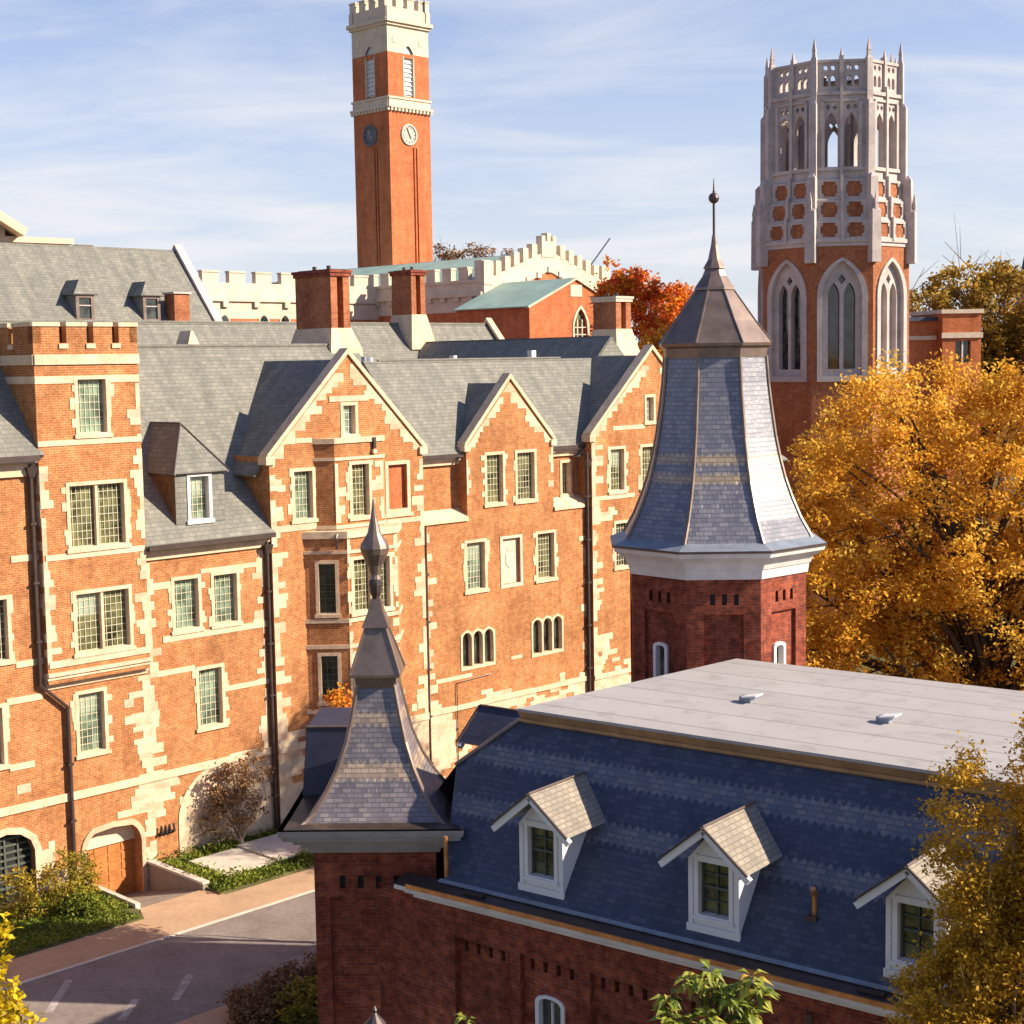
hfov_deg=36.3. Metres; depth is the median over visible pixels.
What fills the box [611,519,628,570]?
window
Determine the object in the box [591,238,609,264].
tower crane
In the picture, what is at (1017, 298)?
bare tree
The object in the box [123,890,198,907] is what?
driveway
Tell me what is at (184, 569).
collegiate hall
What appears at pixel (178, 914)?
pavement
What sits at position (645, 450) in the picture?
window
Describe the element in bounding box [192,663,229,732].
window
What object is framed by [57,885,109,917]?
shrub
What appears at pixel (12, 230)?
concrete building
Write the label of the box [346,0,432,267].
clock tower
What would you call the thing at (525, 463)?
window
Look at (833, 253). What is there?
gothic tower
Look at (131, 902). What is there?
kerb wall
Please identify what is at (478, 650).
window
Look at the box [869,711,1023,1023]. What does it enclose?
olive tree
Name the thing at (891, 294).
window
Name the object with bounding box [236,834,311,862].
concrete slab
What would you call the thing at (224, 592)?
window
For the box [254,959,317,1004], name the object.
bush
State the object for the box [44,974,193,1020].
road markings
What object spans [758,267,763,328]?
window
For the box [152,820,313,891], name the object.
ground cover
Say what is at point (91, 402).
window
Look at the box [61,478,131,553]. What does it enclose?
window
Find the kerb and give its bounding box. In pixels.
[0,889,314,989]
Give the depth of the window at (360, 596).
61.19 m
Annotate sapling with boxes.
[0,897,46,1023]
[308,682,352,718]
[452,1012,474,1023]
[647,959,780,1023]
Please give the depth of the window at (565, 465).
71.87 m
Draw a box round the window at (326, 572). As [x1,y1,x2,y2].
[315,560,340,617]
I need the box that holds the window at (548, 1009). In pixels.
[535,995,565,1023]
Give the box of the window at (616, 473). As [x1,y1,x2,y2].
[606,446,628,494]
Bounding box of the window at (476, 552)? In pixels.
[461,538,489,594]
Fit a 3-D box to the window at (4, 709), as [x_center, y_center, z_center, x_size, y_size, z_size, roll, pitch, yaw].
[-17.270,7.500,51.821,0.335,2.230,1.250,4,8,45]
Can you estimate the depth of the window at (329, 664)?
60.82 m
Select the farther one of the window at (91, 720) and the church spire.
the church spire
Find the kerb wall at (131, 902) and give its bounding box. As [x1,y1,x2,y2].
[86,882,139,909]
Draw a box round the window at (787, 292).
[767,260,806,381]
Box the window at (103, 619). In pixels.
[70,584,136,658]
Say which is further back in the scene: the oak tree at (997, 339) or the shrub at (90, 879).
the oak tree at (997, 339)
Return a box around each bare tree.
[912,260,953,310]
[939,216,1023,521]
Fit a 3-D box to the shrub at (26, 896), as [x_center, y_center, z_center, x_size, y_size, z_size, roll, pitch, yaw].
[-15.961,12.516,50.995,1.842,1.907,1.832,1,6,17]
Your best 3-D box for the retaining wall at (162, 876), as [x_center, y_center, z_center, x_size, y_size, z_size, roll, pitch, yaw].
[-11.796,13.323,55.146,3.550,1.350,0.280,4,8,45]
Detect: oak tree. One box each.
[909,277,987,435]
[913,255,1023,519]
[1010,329,1023,388]
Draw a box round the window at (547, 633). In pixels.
[531,613,563,657]
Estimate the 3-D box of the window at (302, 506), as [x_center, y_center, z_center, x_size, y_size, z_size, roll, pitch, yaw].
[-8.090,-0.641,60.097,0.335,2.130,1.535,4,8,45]
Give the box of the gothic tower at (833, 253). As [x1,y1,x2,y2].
[751,37,916,630]
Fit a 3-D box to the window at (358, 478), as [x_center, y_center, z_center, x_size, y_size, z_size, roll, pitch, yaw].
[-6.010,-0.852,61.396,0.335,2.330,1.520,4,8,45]
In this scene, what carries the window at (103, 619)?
in the collegiate hall
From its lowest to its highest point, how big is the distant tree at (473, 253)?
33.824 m
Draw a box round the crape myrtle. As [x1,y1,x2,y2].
[194,741,274,843]
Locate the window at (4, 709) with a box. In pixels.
[0,703,10,770]
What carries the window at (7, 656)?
in the collegiate hall
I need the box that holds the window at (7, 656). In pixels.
[0,594,15,665]
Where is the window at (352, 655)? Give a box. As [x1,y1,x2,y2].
[351,651,355,688]
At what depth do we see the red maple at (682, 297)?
111.01 m
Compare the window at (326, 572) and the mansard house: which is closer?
the mansard house
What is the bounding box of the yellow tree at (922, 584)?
[786,348,1023,690]
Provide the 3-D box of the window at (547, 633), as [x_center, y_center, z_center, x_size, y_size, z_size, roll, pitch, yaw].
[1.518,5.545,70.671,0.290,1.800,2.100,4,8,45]
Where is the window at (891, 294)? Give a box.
[876,257,906,380]
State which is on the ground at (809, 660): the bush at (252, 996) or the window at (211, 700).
the bush at (252, 996)
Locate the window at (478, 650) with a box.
[460,626,495,670]
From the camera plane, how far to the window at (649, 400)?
74.62 m
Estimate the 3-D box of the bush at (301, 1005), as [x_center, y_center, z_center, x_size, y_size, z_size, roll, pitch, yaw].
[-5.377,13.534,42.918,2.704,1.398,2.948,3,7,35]
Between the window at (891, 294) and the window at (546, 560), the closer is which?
the window at (546, 560)
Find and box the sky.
[0,0,1023,343]
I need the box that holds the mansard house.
[277,178,1023,1023]
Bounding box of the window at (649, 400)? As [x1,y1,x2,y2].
[644,394,655,424]
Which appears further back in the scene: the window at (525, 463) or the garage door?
the window at (525, 463)
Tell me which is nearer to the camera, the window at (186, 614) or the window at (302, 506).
the window at (186, 614)
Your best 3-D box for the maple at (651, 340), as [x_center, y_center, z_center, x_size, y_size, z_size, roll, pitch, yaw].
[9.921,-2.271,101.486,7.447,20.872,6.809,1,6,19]
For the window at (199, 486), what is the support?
in the collegiate hall
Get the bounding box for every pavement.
[0,868,314,984]
[174,977,310,1023]
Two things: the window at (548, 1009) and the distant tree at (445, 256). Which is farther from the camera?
the distant tree at (445, 256)
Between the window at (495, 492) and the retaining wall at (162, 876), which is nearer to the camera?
the retaining wall at (162, 876)
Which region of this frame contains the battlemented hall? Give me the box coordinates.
[197,233,609,338]
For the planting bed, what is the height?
0.100 m
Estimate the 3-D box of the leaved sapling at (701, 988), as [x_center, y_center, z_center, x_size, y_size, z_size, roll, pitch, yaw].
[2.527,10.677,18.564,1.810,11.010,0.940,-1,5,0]
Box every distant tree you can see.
[433,240,461,260]
[454,242,495,258]
[486,245,514,254]
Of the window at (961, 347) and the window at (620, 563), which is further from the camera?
the window at (961, 347)
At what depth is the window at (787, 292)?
99.68 m
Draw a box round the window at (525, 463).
[513,449,538,503]
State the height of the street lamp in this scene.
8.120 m
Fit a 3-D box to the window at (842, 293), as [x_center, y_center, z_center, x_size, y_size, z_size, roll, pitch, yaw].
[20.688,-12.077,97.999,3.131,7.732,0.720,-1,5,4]
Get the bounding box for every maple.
[580,254,685,349]
[637,316,669,357]
[648,280,694,329]
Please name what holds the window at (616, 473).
in the collegiate hall
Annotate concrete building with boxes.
[0,211,93,245]
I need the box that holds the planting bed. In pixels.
[171,834,313,894]
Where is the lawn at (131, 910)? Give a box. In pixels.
[0,893,143,960]
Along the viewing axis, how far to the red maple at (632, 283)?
107.73 m
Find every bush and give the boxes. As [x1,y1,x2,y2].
[216,980,297,1023]
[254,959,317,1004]
[266,974,318,1023]
[297,948,316,979]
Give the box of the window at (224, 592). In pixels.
[208,569,243,629]
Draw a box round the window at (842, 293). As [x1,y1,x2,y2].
[817,257,867,381]
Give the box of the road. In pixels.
[0,891,316,1023]
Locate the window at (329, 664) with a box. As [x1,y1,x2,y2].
[317,652,342,705]
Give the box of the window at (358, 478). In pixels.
[345,460,375,520]
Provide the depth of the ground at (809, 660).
90.73 m
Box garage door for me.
[86,825,135,894]
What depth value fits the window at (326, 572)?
60.48 m
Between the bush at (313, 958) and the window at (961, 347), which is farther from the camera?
the window at (961, 347)
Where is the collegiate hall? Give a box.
[0,265,787,907]
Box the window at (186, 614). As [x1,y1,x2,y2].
[167,574,206,635]
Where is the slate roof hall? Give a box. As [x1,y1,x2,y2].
[0,242,222,320]
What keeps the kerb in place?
on the ground at (809, 660)
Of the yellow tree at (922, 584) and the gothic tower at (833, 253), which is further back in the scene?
the gothic tower at (833, 253)
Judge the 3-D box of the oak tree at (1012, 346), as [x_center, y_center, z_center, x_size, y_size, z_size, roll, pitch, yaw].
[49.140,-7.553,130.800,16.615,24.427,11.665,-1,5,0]
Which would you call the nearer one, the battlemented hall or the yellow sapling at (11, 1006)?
the yellow sapling at (11, 1006)
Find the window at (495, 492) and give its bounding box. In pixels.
[481,451,507,507]
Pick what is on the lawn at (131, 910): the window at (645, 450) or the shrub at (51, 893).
the shrub at (51, 893)
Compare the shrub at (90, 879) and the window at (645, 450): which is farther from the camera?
the window at (645, 450)
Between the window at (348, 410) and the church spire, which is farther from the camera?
the church spire
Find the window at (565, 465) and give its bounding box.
[559,459,573,497]
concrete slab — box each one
[190,847,275,875]
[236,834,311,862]
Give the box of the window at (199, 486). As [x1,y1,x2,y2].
[186,473,214,524]
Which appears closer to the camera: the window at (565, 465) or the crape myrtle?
the crape myrtle
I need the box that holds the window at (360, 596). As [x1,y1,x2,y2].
[347,552,395,616]
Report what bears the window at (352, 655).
in the collegiate hall
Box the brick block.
[907,309,983,571]
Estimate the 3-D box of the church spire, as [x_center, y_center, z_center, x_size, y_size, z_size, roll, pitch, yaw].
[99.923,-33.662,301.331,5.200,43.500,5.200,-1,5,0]
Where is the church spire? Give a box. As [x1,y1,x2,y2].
[1014,258,1023,441]
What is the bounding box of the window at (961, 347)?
[955,341,968,361]
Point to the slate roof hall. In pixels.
(51, 282)
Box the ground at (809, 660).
[139,366,1023,1023]
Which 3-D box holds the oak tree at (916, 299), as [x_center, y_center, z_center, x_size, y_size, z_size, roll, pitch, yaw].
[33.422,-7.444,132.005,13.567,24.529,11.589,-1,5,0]
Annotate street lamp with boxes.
[364,1006,385,1023]
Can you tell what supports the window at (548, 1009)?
in the mansard house
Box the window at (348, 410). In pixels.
[340,402,360,436]
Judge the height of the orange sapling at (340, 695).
8.362 m
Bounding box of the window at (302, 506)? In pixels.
[287,467,318,524]
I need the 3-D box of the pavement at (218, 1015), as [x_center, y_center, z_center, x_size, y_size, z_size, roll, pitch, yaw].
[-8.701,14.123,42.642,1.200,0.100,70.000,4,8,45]
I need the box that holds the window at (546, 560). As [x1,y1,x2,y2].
[533,529,558,583]
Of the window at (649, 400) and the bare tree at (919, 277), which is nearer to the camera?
the window at (649, 400)
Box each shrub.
[0,865,56,921]
[35,843,92,910]
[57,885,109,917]
[61,848,105,892]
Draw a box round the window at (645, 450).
[638,444,652,491]
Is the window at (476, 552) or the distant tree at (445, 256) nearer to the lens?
the window at (476, 552)
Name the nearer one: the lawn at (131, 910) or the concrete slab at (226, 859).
the lawn at (131, 910)
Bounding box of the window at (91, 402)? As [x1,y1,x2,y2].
[69,375,113,438]
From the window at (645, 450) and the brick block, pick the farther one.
the brick block
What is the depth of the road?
46.73 m
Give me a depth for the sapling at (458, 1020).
20.01 m
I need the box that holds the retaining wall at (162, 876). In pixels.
[147,859,209,889]
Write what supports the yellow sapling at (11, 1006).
on the ground at (809, 660)
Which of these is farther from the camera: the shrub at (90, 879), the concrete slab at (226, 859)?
the concrete slab at (226, 859)
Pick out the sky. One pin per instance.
(221, 130)
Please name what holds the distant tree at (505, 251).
on the ground at (809, 660)
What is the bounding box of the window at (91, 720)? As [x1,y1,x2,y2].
[70,686,113,759]

